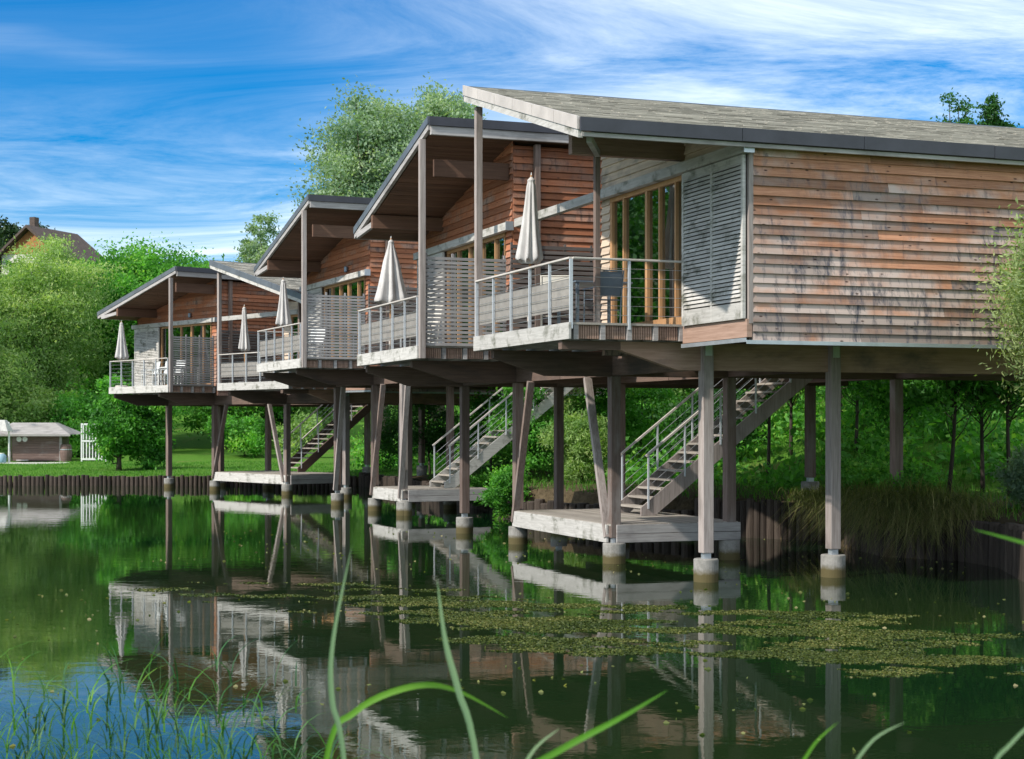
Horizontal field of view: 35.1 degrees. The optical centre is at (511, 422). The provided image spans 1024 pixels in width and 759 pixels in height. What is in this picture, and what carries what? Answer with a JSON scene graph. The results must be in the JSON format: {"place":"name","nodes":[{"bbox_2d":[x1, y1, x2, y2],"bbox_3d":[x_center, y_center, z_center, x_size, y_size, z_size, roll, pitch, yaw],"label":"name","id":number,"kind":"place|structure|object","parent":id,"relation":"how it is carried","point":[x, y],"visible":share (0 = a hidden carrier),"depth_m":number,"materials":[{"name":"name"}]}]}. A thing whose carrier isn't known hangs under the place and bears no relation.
{"place":"outdoors","nodes":[
{"label":"outdoors","id":0,"kind":"place"},
{"bbox_2d":[0,485,1023,758],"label":"water","id":1,"kind":"structure","parent":0,"point":[92,547],"depth_m":19.35,"materials":[{"name":"green liquid"}]},
{"bbox_2d":[0,639,67,758],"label":"reed clump","id":2,"kind":"object","parent":1,"relation":"in","point":[13,721],"visible":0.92,"depth_m":10.48,"materials":[{"name":"green plant"}]},
{"bbox_2d":[0,672,124,758],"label":"reed clump","id":3,"kind":"object","parent":1,"relation":"in","point":[39,719],"visible":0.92,"depth_m":10.07,"materials":[{"name":"green plant"}]},
{"bbox_2d":[0,706,153,758],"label":"reed clump","id":4,"kind":"object","parent":1,"relation":"in","point":[54,753],"visible":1,"depth_m":9.10,"materials":[{"name":"green plant"}]},
{"bbox_2d":[0,646,166,758],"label":"reed clump","id":5,"kind":"object","parent":1,"relation":"in","point":[106,723],"visible":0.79,"depth_m":10.82,"materials":[{"name":"green plant"}]},
{"bbox_2d":[8,653,227,758],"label":"reed clump","id":6,"kind":"object","parent":1,"relation":"in","point":[91,716],"visible":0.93,"depth_m":10.16,"materials":[{"name":"green plant"}]},
{"bbox_2d":[31,628,262,758],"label":"reed clump","id":7,"kind":"object","parent":1,"relation":"in","point":[147,706],"visible":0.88,"depth_m":10.66,"materials":[{"name":"green plant"}]},
{"bbox_2d":[81,684,309,758],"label":"reed clump","id":8,"kind":"object","parent":1,"relation":"in","point":[222,729],"visible":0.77,"depth_m":10.29,"materials":[{"name":"green plant"}]},
{"bbox_2d":[86,674,328,758],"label":"reed clump","id":9,"kind":"object","parent":1,"relation":"in","point":[194,739],"visible":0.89,"depth_m":9.94,"materials":[{"name":"green plant"}]},
{"bbox_2d":[151,636,343,758],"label":"reed clump","id":10,"kind":"object","parent":1,"relation":"in","point":[297,697],"visible":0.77,"depth_m":11.11,"materials":[{"name":"green plant"}]},
{"bbox_2d":[133,701,379,758],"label":"reed clump","id":11,"kind":"object","parent":1,"relation":"in","point":[223,744],"visible":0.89,"depth_m":9.56,"materials":[{"name":"green plant"}]},
{"bbox_2d":[191,710,433,758],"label":"reed clump","id":12,"kind":"object","parent":1,"relation":"in","point":[331,755],"visible":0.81,"depth_m":9.30,"materials":[{"name":"green plant"}]},
{"bbox_2d":[372,485,486,515],"bbox_3d":[-2.327,2.893,46.270,2.630,2.115,2.650,0,0,-24],"label":"landing stage","id":13,"kind":"object","parent":1,"relation":"in","point":[424,493],"visible":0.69,"depth_m":45.10,"materials":[{"name":"grey wood"}]},
{"bbox_2d":[430,387,572,487],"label":"staircase","id":14,"kind":"structure","parent":13,"relation":"on","point":[484,449],"depth_m":46.53,"materials":[{"name":"grey wood"}]},
{"bbox_2d":[5,530,1023,751],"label":"floating leaves","id":15,"kind":"object","parent":1,"relation":"on","point":[707,668],"visible":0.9,"depth_m":21.00,"materials":[{"name":"green plant"}]},
{"bbox_2d":[134,582,1023,677],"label":"floating algae","id":16,"kind":"object","parent":1,"relation":"on","point":[825,657],"visible":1,"depth_m":19.75,"materials":[{"name":"green plant"}]},
{"bbox_2d":[0,263,1023,558],"bbox_3d":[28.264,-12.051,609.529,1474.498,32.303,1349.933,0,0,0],"label":"ground","id":17,"kind":"structure","parent":0,"point":[192,449],"depth_m":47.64,"materials":[{"name":"green plant"}]},
{"bbox_2d":[0,420,12,462],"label":"white awning","id":18,"kind":"object","parent":17,"relation":"on","point":[5,425],"visible":1,"depth_m":81.34,"materials":[{"name":"fabric"}]},
{"bbox_2d":[0,215,23,245],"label":"hill tree","id":19,"kind":"object","parent":17,"relation":"on","point":[8,230],"visible":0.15,"depth_m":166.72,"materials":[{"name":"green plant"}]},
{"bbox_2d":[0,283,68,451],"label":"willow tree","id":20,"kind":"object","parent":17,"relation":"on","point":[9,354],"visible":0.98,"depth_m":89.92,"materials":[{"name":"green plant"}]},
{"bbox_2d":[0,377,77,453],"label":"bush","id":21,"kind":"object","parent":17,"relation":"on","point":[33,412],"visible":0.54,"depth_m":89.13,"materials":[{"name":"green plant"}]},
{"bbox_2d":[0,423,80,461],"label":"garden hut","id":22,"kind":"object","parent":17,"relation":"on","point":[36,441],"visible":0.89,"depth_m":82.97,"materials":[{"name":"brown wood"}]},
{"bbox_2d":[0,217,101,284],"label":"hill house","id":23,"kind":"structure","parent":17,"relation":"on","point":[33,230],"depth_m":156.04,"materials":[{"name":"tile"}]},
{"bbox_2d":[60,444,71,461],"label":"barrel","id":24,"kind":"object","parent":17,"relation":"on","point":[65,452],"visible":0.94,"depth_m":82.76,"materials":[{"name":"wood"}]},
{"bbox_2d":[0,232,133,409],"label":"willow tree","id":25,"kind":"object","parent":17,"relation":"on","point":[60,325],"visible":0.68,"depth_m":94.87,"materials":[{"name":"green plant"}]},
{"bbox_2d":[40,382,113,457],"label":"bush","id":26,"kind":"object","parent":17,"relation":"on","point":[78,407],"visible":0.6,"depth_m":88.95,"materials":[{"name":"green plant"}]},
{"bbox_2d":[81,423,105,461],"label":"picket gate","id":27,"kind":"structure","parent":17,"relation":"on","point":[82,447],"depth_m":81.98,"materials":[{"name":"white paint"}]},
{"bbox_2d":[80,372,153,470],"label":"hornbeam tree","id":28,"kind":"object","parent":17,"relation":"on","point":[115,432],"visible":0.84,"depth_m":72.57,"materials":[{"name":"green plant"}]},
{"bbox_2d":[48,228,205,397],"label":"broadleaf tree","id":29,"kind":"object","parent":17,"relation":"on","point":[126,278],"visible":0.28,"depth_m":101.68,"materials":[{"name":"green plant"}]},
{"bbox_2d":[78,373,203,448],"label":"bush","id":30,"kind":"object","parent":17,"relation":"on","point":[179,408],"visible":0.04,"depth_m":92.40,"materials":[{"name":"green plant"}]},
{"bbox_2d":[127,406,179,469],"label":"hornbeam tree","id":31,"kind":"object","parent":17,"relation":"on","point":[153,452],"visible":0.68,"depth_m":73.37,"materials":[{"name":"green plant"}]},
{"bbox_2d":[89,244,224,445],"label":"broadleaf tree","id":32,"kind":"object","parent":17,"relation":"on","point":[161,269],"visible":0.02,"depth_m":102.00,"materials":[{"name":"green plant"}]},
{"bbox_2d":[0,475,356,485],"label":"retaining wall","id":33,"kind":"structure","parent":17,"relation":"on","point":[71,480],"depth_m":65.97,"materials":[{"name":"brown wood"}]},
{"bbox_2d":[0,456,416,476],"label":"lawn grass","id":34,"kind":"structure","parent":17,"relation":"on","point":[135,472],"depth_m":73.32,"materials":[{"name":"green plant"}]},
{"bbox_2d":[118,255,298,449],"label":"broadleaf tree","id":35,"kind":"object","parent":17,"relation":"on","point":[198,415],"visible":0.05,"depth_m":98.06,"materials":[{"name":"green plant"}]},
{"bbox_2d":[200,411,278,457],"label":"bush","id":36,"kind":"object","parent":17,"relation":"on","point":[251,439],"visible":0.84,"depth_m":87.08,"materials":[{"name":"green plant"}]},
{"bbox_2d":[97,266,386,490],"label":"stilt house","id":37,"kind":"structure","parent":17,"relation":"on","point":[172,311],"depth_m":61.16,"materials":[{"name":"brown wood"}]},
{"bbox_2d":[115,320,128,386],"bbox_3d":[-14.989,-2.664,62.250,0.511,2.572,0.514,0,0,5],"label":"parasol","id":38,"kind":"object","parent":37,"relation":"on","point":[121,353],"visible":1,"depth_m":62.14,"materials":[{"name":"white fabric"}]},
{"bbox_2d":[160,322,211,384],"bbox_3d":[-12.451,-2.580,61.960,0.128,2.360,3.910,0,0,-41],"label":"window","id":39,"kind":"structure","parent":37,"relation":"in","point":[202,329],"depth_m":61.85,"materials":[{"name":"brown wood"}]},
{"bbox_2d":[233,210,281,417],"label":"poplar tree","id":40,"kind":"object","parent":17,"relation":"on","point":[254,250],"visible":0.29,"depth_m":111.51,"materials":[{"name":"green plant"}]},
{"bbox_2d":[231,406,308,437],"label":"broadleaf tree","id":41,"kind":"object","parent":17,"relation":"on","point":[280,419],"visible":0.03,"depth_m":107.59,"materials":[{"name":"green plant"}]},
{"bbox_2d":[272,410,330,456],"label":"bush","id":42,"kind":"object","parent":17,"relation":"on","point":[295,445],"visible":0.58,"depth_m":85.27,"materials":[{"name":"green plant"}]},
{"bbox_2d":[295,407,370,445],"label":"broadleaf tree","id":43,"kind":"object","parent":17,"relation":"on","point":[323,414],"visible":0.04,"depth_m":99.17,"materials":[{"name":"green plant"}]},
{"bbox_2d":[328,547,351,758],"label":"reed","id":44,"kind":"object","parent":17,"relation":"on","point":[333,705],"visible":1,"depth_m":5.20,"materials":[{"name":"green plant"}]},
{"bbox_2d":[276,74,444,451],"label":"poplar tree","id":45,"kind":"object","parent":17,"relation":"on","point":[369,142],"visible":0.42,"depth_m":79.54,"materials":[{"name":"green plant"}]},
{"bbox_2d":[360,405,431,471],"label":"bush","id":46,"kind":"object","parent":17,"relation":"on","point":[386,446],"visible":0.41,"depth_m":69.36,"materials":[{"name":"green plant"}]},
{"bbox_2d":[209,260,606,498],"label":"stilt house","id":47,"kind":"structure","parent":17,"relation":"on","point":[269,393],"depth_m":56.01,"materials":[{"name":"wood"}]},
{"bbox_2d":[238,305,250,382],"bbox_3d":[-9.245,-2.740,56.022,0.480,2.720,0.480,-1,0,-28],"label":"parasol","id":48,"kind":"object","parent":47,"relation":"on","point":[244,344],"visible":0.97,"depth_m":55.94,"materials":[{"name":"white fabric"}]},
{"bbox_2d":[213,470,341,483],"bbox_3d":[-8.617,2.005,60.094,2.620,0.340,5.150,0,0,-41],"label":"landing stage","id":49,"kind":"object","parent":47,"relation":"on","point":[270,476],"visible":0.73,"depth_m":58.75,"materials":[{"name":"grey wood"}]},
{"bbox_2d":[282,404,370,471],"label":"staircase","id":50,"kind":"structure","parent":49,"relation":"on","point":[318,453],"depth_m":61.76,"materials":[{"name":"grey wood"}]},
{"bbox_2d":[290,314,297,372],"bbox_3d":[-6.686,-2.580,55.220,0.128,2.360,3.053,0,0,-41],"label":"window","id":51,"kind":"structure","parent":47,"relation":"in","point":[294,318],"depth_m":56.23,"materials":[{"name":"brown wood"}]},
{"bbox_2d":[324,682,505,758],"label":"reed","id":52,"kind":"object","parent":17,"relation":"on","point":[369,702],"visible":0.94,"depth_m":5.40,"materials":[{"name":"green plant"}]},
{"bbox_2d":[383,404,459,473],"bbox_3d":[-3.198,0.208,61.909,3.548,3.620,3.413,0,0,-16],"label":"bush","id":53,"kind":"object","parent":17,"relation":"on","point":[434,431],"visible":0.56,"depth_m":61.56,"materials":[{"name":"green plant"}]},
{"bbox_2d":[254,194,595,515],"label":"stilt house","id":54,"kind":"structure","parent":17,"relation":"on","point":[317,248],"depth_m":46.46,"materials":[{"name":"wood"}]},
{"bbox_2d":[276,277,291,326],"bbox_3d":[-6.923,-3.110,48.950,0.525,2.620,0.507,0,0,-43],"label":"parasol","id":55,"kind":"object","parent":54,"relation":"on","point":[283,318],"visible":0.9,"depth_m":48.87,"materials":[{"name":"white fabric"}]},
{"bbox_2d":[324,276,365,356],"bbox_3d":[-4.952,-3.000,48.019,0.128,2.360,3.910,0,0,-24],"label":"window","id":56,"kind":"structure","parent":54,"relation":"in","point":[355,287],"depth_m":47.89,"materials":[{"name":"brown wood"}]},
{"bbox_2d":[384,72,488,427],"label":"poplar tree","id":57,"kind":"object","parent":17,"relation":"on","point":[454,107],"visible":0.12,"depth_m":82.65,"materials":[{"name":"green plant"}]},
{"bbox_2d":[437,580,478,758],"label":"reed","id":58,"kind":"object","parent":17,"relation":"on","point":[461,699],"visible":1,"depth_m":5.00,"materials":[{"name":"green plant"}]},
{"bbox_2d":[459,469,495,509],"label":"bush","id":59,"kind":"object","parent":17,"relation":"on","point":[478,480],"visible":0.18,"depth_m":46.46,"materials":[{"name":"green plant"}]},
{"bbox_2d":[444,387,526,475],"bbox_3d":[-0.686,0.377,51.945,3.080,3.298,3.136,0,0,-4],"label":"bush","id":60,"kind":"object","parent":17,"relation":"on","point":[482,413],"visible":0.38,"depth_m":51.47,"materials":[{"name":"green plant"}]},
{"bbox_2d":[473,459,530,518],"bbox_3d":[-0.231,1.843,43.097,1.596,1.743,1.744,0,0,33],"label":"bush","id":61,"kind":"object","parent":17,"relation":"on","point":[497,494],"visible":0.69,"depth_m":42.94,"materials":[{"name":"green plant"}]},
{"bbox_2d":[483,387,565,481],"bbox_3d":[0.363,0.192,47.144,2.585,3.229,2.453,0,0,-32],"label":"bush","id":62,"kind":"object","parent":17,"relation":"on","point":[536,454],"visible":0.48,"depth_m":46.76,"materials":[{"name":"green plant"}]},
{"bbox_2d":[359,472,693,516],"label":"retaining wall","id":63,"kind":"structure","parent":17,"relation":"on","point":[365,481],"depth_m":42.63,"materials":[{"name":"brown wood"}]},
{"bbox_2d":[530,388,585,430],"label":"bush","id":64,"kind":"object","parent":17,"relation":"on","point":[569,399],"visible":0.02,"depth_m":57.78,"materials":[{"name":"green plant"}]},
{"bbox_2d":[536,407,607,482],"bbox_3d":[1.957,0.614,45.181,2.426,2.213,2.454,0,0,36],"label":"bush","id":65,"kind":"object","parent":17,"relation":"on","point":[578,458],"visible":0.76,"depth_m":44.63,"materials":[{"name":"green plant"}]},
{"bbox_2d":[353,116,847,543],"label":"stilt house","id":66,"kind":"structure","parent":17,"relation":"on","point":[423,197],"depth_m":33.61,"materials":[{"name":"brown wood"}]},
{"bbox_2d":[374,237,408,349],"bbox_3d":[-2.750,-2.886,36.486,0.806,2.670,0.808,0,-1,31],"label":"parasol","id":67,"kind":"object","parent":66,"relation":"on","point":[391,287],"visible":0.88,"depth_m":36.38,"materials":[{"name":"white fabric"}]},
{"bbox_2d":[446,232,506,342],"bbox_3d":[-0.776,-2.750,35.244,0.128,2.360,3.910,0,0,-20],"label":"window","id":68,"kind":"structure","parent":66,"relation":"in","point":[494,247],"depth_m":35.49,"materials":[{"name":"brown wood"}]},
{"bbox_2d":[537,691,665,758],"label":"reed","id":69,"kind":"object","parent":17,"relation":"on","point":[572,743],"visible":1,"depth_m":4.60,"materials":[{"name":"green plant"}]},
{"bbox_2d":[565,388,650,458],"bbox_3d":[2.857,-0.126,49.859,2.772,3.612,3.254,0,0,20],"label":"bush","id":70,"kind":"object","parent":17,"relation":"on","point":[634,416],"visible":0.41,"depth_m":49.64,"materials":[{"name":"green plant"}]},
{"bbox_2d":[597,388,682,446],"bbox_3d":[4.519,-0.432,55.973,3.282,2.901,3.611,0,0,-27],"label":"bush","id":71,"kind":"object","parent":17,"relation":"on","point":[663,393],"visible":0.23,"depth_m":55.51,"materials":[{"name":"green plant"}]},
{"bbox_2d":[644,388,696,406],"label":"bush","id":72,"kind":"object","parent":17,"relation":"on","point":[680,390],"visible":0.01,"depth_m":65.05,"materials":[{"name":"green plant"}]},
{"bbox_2d":[330,381,1023,489],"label":"undergrowth","id":73,"kind":"object","parent":17,"relation":"on","point":[796,474],"visible":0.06,"depth_m":43.12,"materials":[{"name":"green plant"}]},
{"bbox_2d":[640,388,766,457],"bbox_3d":[5.534,-0.084,46.014,3.956,2.821,3.690,0,0,24],"label":"bush","id":74,"kind":"object","parent":17,"relation":"on","point":[683,417],"visible":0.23,"depth_m":45.89,"materials":[{"name":"green plant"}]},
{"bbox_2d":[463,85,1023,582],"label":"stilt house","id":75,"kind":"structure","parent":17,"relation":"on","point":[833,251],"depth_m":25.04,"materials":[{"name":"brown wood"}]},
{"bbox_2d":[515,172,542,327],"bbox_3d":[0.306,-2.960,28.259,0.506,2.820,0.508,1,0,16],"label":"parasol","id":76,"kind":"object","parent":75,"relation":"on","point":[529,250],"visible":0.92,"depth_m":28.16,"materials":[{"name":"white fabric"}]},
{"bbox_2d":[540,275,568,325],"bbox_3d":[0.745,-2.026,27.131,0.545,0.954,0.619,0,0,0],"label":"chair","id":77,"kind":"object","parent":75,"relation":"on","point":[553,277],"visible":0.11,"depth_m":27.40,"materials":[{"name":"beige fabric"}]},
{"bbox_2d":[557,280,632,323],"bbox_3d":[1.331,-1.915,26.445,1.000,0.730,0.900,0,0,-20],"label":"table","id":78,"kind":"object","parent":75,"relation":"on","point":[577,284],"visible":0.4,"depth_m":26.18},
{"bbox_2d":[583,269,623,322],"bbox_3d":[1.442,-1.969,25.481,0.480,0.840,0.545,0,0,-23],"label":"chair","id":79,"kind":"object","parent":75,"relation":"on","point":[611,286],"visible":0.93,"depth_m":25.30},
{"bbox_2d":[512,508,740,542],"bbox_3d":[2.137,2.005,32.176,2.670,0.340,5.100,0,0,-20],"label":"landing stage","id":80,"kind":"object","parent":75,"relation":"on","point":[634,526],"visible":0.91,"depth_m":30.28,"materials":[{"name":"grey wood"}]},
{"bbox_2d":[621,378,811,515],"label":"staircase","id":81,"kind":"structure","parent":80,"relation":"on","point":[674,488],"depth_m":33.05,"materials":[{"name":"grey wood"}]},
{"bbox_2d":[610,175,681,324],"bbox_3d":[2.248,-2.740,26.926,0.193,2.379,3.090,0,0,-20],"label":"window","id":82,"kind":"structure","parent":75,"relation":"in","point":[646,222],"depth_m":26.89,"materials":[{"name":"brown wood"}]},
{"bbox_2d":[694,497,824,540],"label":"retaining wall","id":83,"kind":"structure","parent":17,"relation":"on","point":[758,519],"depth_m":35.63,"materials":[{"name":"brown wood"}]},
{"bbox_2d":[756,483,824,519],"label":"overhanging grass","id":84,"kind":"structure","parent":83,"relation":"on","point":[796,492],"depth_m":35.26,"materials":[{"name":"green plant"}]},
{"bbox_2d":[741,385,781,482],"bbox_3d":[6.450,-1.303,41.860,3.524,5.837,3.720,0,0,-41],"label":"young tree","id":85,"kind":"object","parent":17,"relation":"on","point":[768,395],"visible":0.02,"depth_m":41.86,"materials":[{"name":"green plant"}]},
{"bbox_2d":[758,385,823,454],"bbox_3d":[7.661,-1.888,44.927,3.924,5.667,3.378,0,0,3],"label":"young tree","id":86,"kind":"object","parent":17,"relation":"on","point":[792,403],"visible":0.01,"depth_m":45.01,"materials":[{"name":"green plant"}]},
{"bbox_2d":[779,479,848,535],"bbox_3d":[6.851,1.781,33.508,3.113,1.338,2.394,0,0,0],"label":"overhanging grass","id":87,"kind":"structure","parent":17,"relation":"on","point":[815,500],"depth_m":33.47,"materials":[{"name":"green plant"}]},
{"bbox_2d":[768,473,902,553],"bbox_3d":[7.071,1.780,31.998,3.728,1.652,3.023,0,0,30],"label":"overhanging grass","id":88,"kind":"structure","parent":17,"relation":"on","point":[849,488],"depth_m":31.84,"materials":[{"name":"green plant"}]},
{"bbox_2d":[817,380,881,451],"bbox_3d":[9.285,-1.785,43.921,4.557,5.246,3.396,0,0,36],"label":"young tree","id":89,"kind":"object","parent":17,"relation":"on","point":[853,385],"visible":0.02,"depth_m":43.78,"materials":[{"name":"green plant"}]},
{"bbox_2d":[822,451,889,497],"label":"bush","id":90,"kind":"object","parent":17,"relation":"on","point":[869,467],"visible":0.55,"depth_m":32.70,"materials":[{"name":"green plant"}]},
{"bbox_2d":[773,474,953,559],"bbox_3d":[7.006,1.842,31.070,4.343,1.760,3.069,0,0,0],"label":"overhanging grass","id":91,"kind":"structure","parent":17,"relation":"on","point":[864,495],"depth_m":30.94,"materials":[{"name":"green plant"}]},
{"bbox_2d":[856,723,902,758],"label":"reed","id":92,"kind":"object","parent":17,"relation":"on","point":[869,743],"visible":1,"depth_m":4.50,"materials":[{"name":"green plant"}]},
{"bbox_2d":[844,380,945,443],"bbox_3d":[9.588,-1.142,39.970,3.998,5.061,3.581,0,0,-37],"label":"young tree","id":93,"kind":"object","parent":17,"relation":"on","point":[882,394],"visible":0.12,"depth_m":39.54,"materials":[{"name":"green plant"}]},
{"bbox_2d":[873,457,947,492],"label":"bush","id":94,"kind":"object","parent":17,"relation":"on","point":[930,475],"visible":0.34,"depth_m":31.50,"materials":[{"name":"green plant"}]},
{"bbox_2d":[804,472,1021,565],"bbox_3d":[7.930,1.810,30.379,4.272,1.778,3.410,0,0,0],"label":"overhanging grass","id":95,"kind":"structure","parent":17,"relation":"on","point":[920,497],"depth_m":30.07,"materials":[{"name":"green plant"}]},
{"bbox_2d":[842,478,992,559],"bbox_3d":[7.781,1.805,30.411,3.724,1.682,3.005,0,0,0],"label":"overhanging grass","id":96,"kind":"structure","parent":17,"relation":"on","point":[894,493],"depth_m":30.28,"materials":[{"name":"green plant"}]},
{"bbox_2d":[844,511,1023,581],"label":"retaining wall","id":97,"kind":"structure","parent":17,"relation":"on","point":[1005,555],"depth_m":29.72,"materials":[{"name":"brown wood"}]},
{"bbox_2d":[866,380,1022,491],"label":"young tree","id":98,"kind":"object","parent":17,"relation":"on","point":[947,392],"visible":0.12,"depth_m":35.13,"materials":[{"name":"green plant"}]},
{"bbox_2d":[930,88,980,123],"bbox_3d":[17.567,-7.987,64.176,2.578,10.682,2.773,0,0,29],"label":"poplar tree","id":99,"kind":"object","parent":17,"relation":"on","point":[964,119],"visible":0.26,"depth_m":63.92,"materials":[{"name":"green plant"}]},
{"bbox_2d":[957,381,1023,494],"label":"young tree","id":100,"kind":"object","parent":17,"relation":"on","point":[1008,421],"visible":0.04,"depth_m":36.03,"materials":[{"name":"green plant"}]},
{"bbox_2d":[959,381,1023,492],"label":"young tree","id":101,"kind":"object","parent":17,"relation":"on","point":[991,393],"visible":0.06,"depth_m":36.64,"materials":[{"name":"green plant"}]},
{"bbox_2d":[960,197,1023,412],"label":"olive willow","id":102,"kind":"object","parent":17,"relation":"on","point":[1015,286],"visible":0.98,"depth_m":23.44,"materials":[{"name":"green plant"}]},
{"bbox_2d":[973,92,1019,126],"bbox_3d":[18.321,-7.713,61.968,2.669,9.867,2.627,0,0,31],"label":"poplar tree","id":103,"kind":"object","parent":17,"relation":"on","point":[992,117],"visible":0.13,"depth_m":61.63,"materials":[{"name":"green plant"}]},
{"bbox_2d":[990,443,1023,507],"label":"bush","id":104,"kind":"object","parent":17,"relation":"on","point":[1012,474],"visible":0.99,"depth_m":31.31,"materials":[{"name":"green plant"}]},
{"bbox_2d":[994,728,1023,758],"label":"reed","id":105,"kind":"object","parent":17,"relation":"on","point":[1007,746],"visible":1,"depth_m":4.20,"materials":[{"name":"green plant"}]},
{"bbox_2d":[0,0,1023,263],"label":"sky","id":106,"kind":"structure","parent":0,"point":[179,117],"materials":[{"name":"blue"}]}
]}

